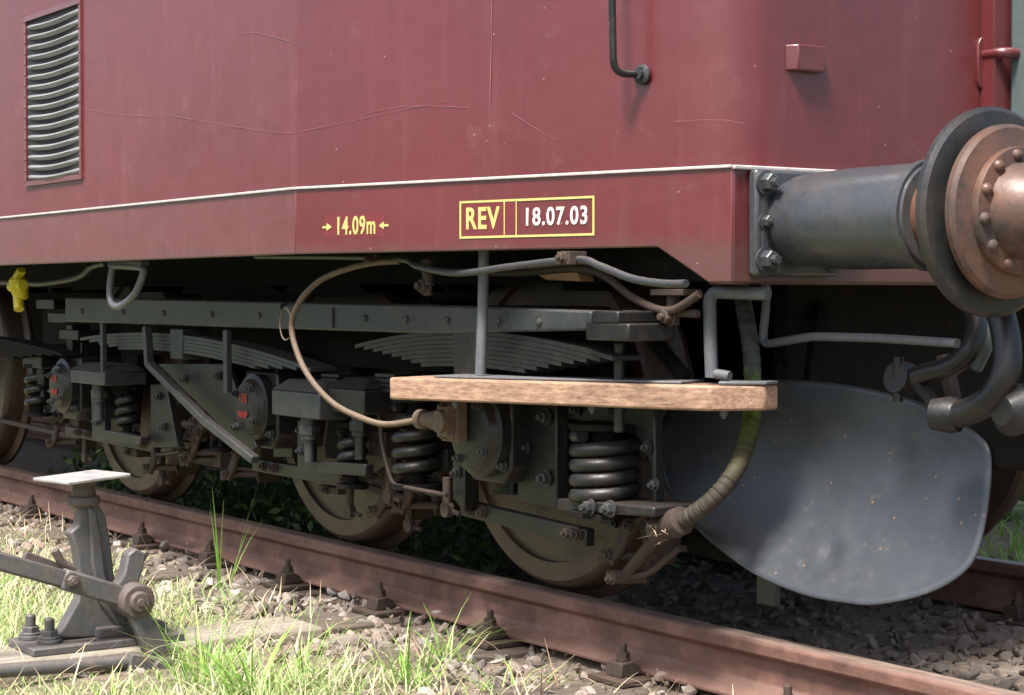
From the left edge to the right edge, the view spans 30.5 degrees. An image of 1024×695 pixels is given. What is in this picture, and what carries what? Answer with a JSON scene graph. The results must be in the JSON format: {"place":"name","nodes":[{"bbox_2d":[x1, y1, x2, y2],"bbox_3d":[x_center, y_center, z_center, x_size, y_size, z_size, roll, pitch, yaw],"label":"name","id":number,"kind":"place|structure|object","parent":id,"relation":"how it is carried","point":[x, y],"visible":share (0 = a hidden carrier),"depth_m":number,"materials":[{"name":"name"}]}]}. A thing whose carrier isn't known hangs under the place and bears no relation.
{"place":"outdoors","nodes":[
{"label":"outdoors","id":0,"kind":"place"},
{"bbox_2d":[0,515,616,694],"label":"grass","id":1,"kind":"structure","parent":0,"point":[319,686],"depth_m":5.05,"materials":[{"name":"green plant"}]},
{"bbox_2d":[0,390,1023,694],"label":"ground","id":2,"kind":"structure","parent":0,"point":[36,454],"depth_m":5.76,"materials":[{"name":"gravel"}]},
{"bbox_2d":[0,515,57,525],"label":"sleeper","id":3,"kind":"object","parent":2,"relation":"on","point":[7,517],"depth_m":8.37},
{"bbox_2d":[62,663,145,694],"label":"grass tuft","id":4,"kind":"object","parent":2,"relation":"on","point":[111,684],"visible":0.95,"depth_m":4.80,"materials":[{"name":"green plant"}]},
{"bbox_2d":[1,514,303,544],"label":"sleeper","id":5,"kind":"object","parent":2,"relation":"on","point":[55,533],"visible":0.07,"depth_m":7.78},
{"bbox_2d":[0,616,322,685],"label":"old timber","id":6,"kind":"object","parent":2,"relation":"on","point":[10,655],"visible":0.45,"depth_m":5.43,"materials":[{"name":"wood"}]},
{"bbox_2d":[0,470,184,677],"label":"point lever","id":7,"kind":"object","parent":6,"relation":"on","point":[105,601],"visible":0.95,"depth_m":5.23,"materials":[{"name":"metal"}]},
{"bbox_2d":[114,592,281,690],"bbox_3d":[-0.818,0.783,4.995,0.492,0.273,0.427,0,2,-9],"label":"grass tuft","id":8,"kind":"object","parent":2,"relation":"on","point":[204,674],"visible":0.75,"depth_m":5.03,"materials":[{"name":"green plant"}]},
{"bbox_2d":[203,485,260,588],"bbox_3d":[-0.964,0.648,6.348,0.321,0.406,0.195,-1,2,-34],"label":"grass tuft","id":9,"kind":"object","parent":2,"relation":"on","point":[218,565],"visible":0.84,"depth_m":6.36,"materials":[{"name":"green plant"}]},
{"bbox_2d":[174,585,326,604],"bbox_3d":[-0.051,0.886,6.868,2.480,0.162,0.250,-1,2,-34],"label":"sleeper","id":10,"kind":"object","parent":2,"relation":"on","point":[261,591],"visible":0.14,"depth_m":6.29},
{"bbox_2d":[39,518,471,560],"bbox_3d":[-0.749,0.857,7.897,2.480,0.162,0.250,-1,2,-34],"label":"sleeper","id":11,"kind":"object","parent":2,"relation":"on","point":[115,548],"visible":0.07,"depth_m":7.32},
{"bbox_2d":[142,611,379,694],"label":"grass tuft","id":12,"kind":"object","parent":2,"relation":"on","point":[241,683],"visible":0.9,"depth_m":4.86,"materials":[{"name":"green plant"}]},
{"bbox_2d":[114,541,451,585],"bbox_3d":[-0.400,0.871,7.383,2.480,0.162,0.250,-1,2,-34],"label":"sleeper","id":13,"kind":"object","parent":2,"relation":"on","point":[172,572],"depth_m":6.75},
{"bbox_2d":[217,603,380,675],"bbox_3d":[-0.549,0.801,5.037,0.394,0.216,0.322,-1,2,-34],"label":"grass tuft","id":14,"kind":"object","parent":2,"relation":"on","point":[300,659],"visible":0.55,"depth_m":5.06,"materials":[{"name":"green plant"}]},
{"bbox_2d":[0,503,697,694],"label":"ballast","id":15,"kind":"structure","parent":2,"relation":"on","point":[531,658],"depth_m":5.68,"materials":[{"name":"gravel"}]},
{"bbox_2d":[48,445,684,577],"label":"ground plants","id":16,"kind":"object","parent":2,"relation":"on","point":[270,501],"visible":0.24,"depth_m":7.65,"materials":[{"name":"green plant"}]},
{"bbox_2d":[0,491,733,694],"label":"dry straw","id":17,"kind":"object","parent":2,"relation":"on","point":[337,651],"visible":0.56,"depth_m":5.10,"materials":[{"name":"beige plant"}]},
{"bbox_2d":[332,606,489,692],"bbox_3d":[-0.267,0.781,4.888,0.419,0.264,0.440,0,2,4],"label":"grass tuft","id":18,"kind":"object","parent":2,"relation":"on","point":[402,669],"visible":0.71,"depth_m":4.84,"materials":[{"name":"green plant"}]},
{"bbox_2d":[408,592,534,666],"bbox_3d":[-0.137,0.799,5.169,0.375,0.192,0.416,0,2,-9],"label":"grass tuft","id":19,"kind":"object","parent":2,"relation":"on","point":[441,654],"visible":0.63,"depth_m":5.20,"materials":[{"name":"green plant"}]},
{"bbox_2d":[0,465,1023,694],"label":"rail","id":20,"kind":"object","parent":2,"relation":"on","point":[622,641],"visible":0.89,"depth_m":5.35,"materials":[{"name":"metal"}]},
{"bbox_2d":[0,0,1023,606],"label":"locomotive","id":21,"kind":"object","parent":20,"relation":"on","point":[596,298],"visible":1,"depth_m":4.77,"materials":[{"name":"red paint"}]},
{"bbox_2d":[449,656,587,694],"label":"grass tuft","id":22,"kind":"object","parent":2,"relation":"on","point":[512,681],"visible":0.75,"depth_m":4.83,"materials":[{"name":"green plant"}]},
{"bbox_2d":[290,570,756,636],"bbox_3d":[0.299,0.900,6.354,2.480,0.162,0.250,-1,2,-34],"label":"sleeper","id":23,"kind":"object","parent":2,"relation":"on","point":[323,619],"visible":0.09,"depth_m":5.79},
{"bbox_2d":[26,417,1023,626],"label":"rail","id":24,"kind":"object","parent":2,"relation":"on","point":[989,583],"visible":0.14,"depth_m":5.89,"materials":[{"name":"metal"}]},
{"bbox_2d":[97,480,1023,690],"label":"sooty ballast","id":25,"kind":"structure","parent":2,"relation":"on","point":[918,658],"depth_m":5.74,"materials":[{"name":"gravel"}]},
{"bbox_2d":[353,606,813,671],"bbox_3d":[0.648,0.915,5.839,2.480,0.162,0.250,-1,2,-34],"label":"sleeper","id":26,"kind":"object","parent":2,"relation":"on","point":[479,654],"visible":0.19,"depth_m":5.25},
{"bbox_2d":[626,670,689,694],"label":"grass tuft","id":27,"kind":"object","parent":2,"relation":"on","point":[664,684],"visible":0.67,"depth_m":4.75,"materials":[{"name":"plant"}]},
{"bbox_2d":[477,627,957,694],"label":"sleeper","id":28,"kind":"object","parent":2,"relation":"on","point":[923,639],"visible":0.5,"depth_m":4.78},
{"bbox_2d":[976,675,1023,684],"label":"sleeper","id":29,"kind":"object","parent":2,"relation":"on","point":[987,681],"visible":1,"depth_m":4.86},
{"bbox_2d":[1003,494,1023,525],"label":"undergrowth","id":30,"kind":"object","parent":2,"relation":"on","point":[1017,517],"depth_m":7.90,"materials":[{"name":"green plant"}]},
{"bbox_2d":[978,517,1023,562],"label":"grass","id":31,"kind":"structure","parent":0,"point":[1019,546],"depth_m":7.42,"materials":[{"name":"green plant"}]}
]}

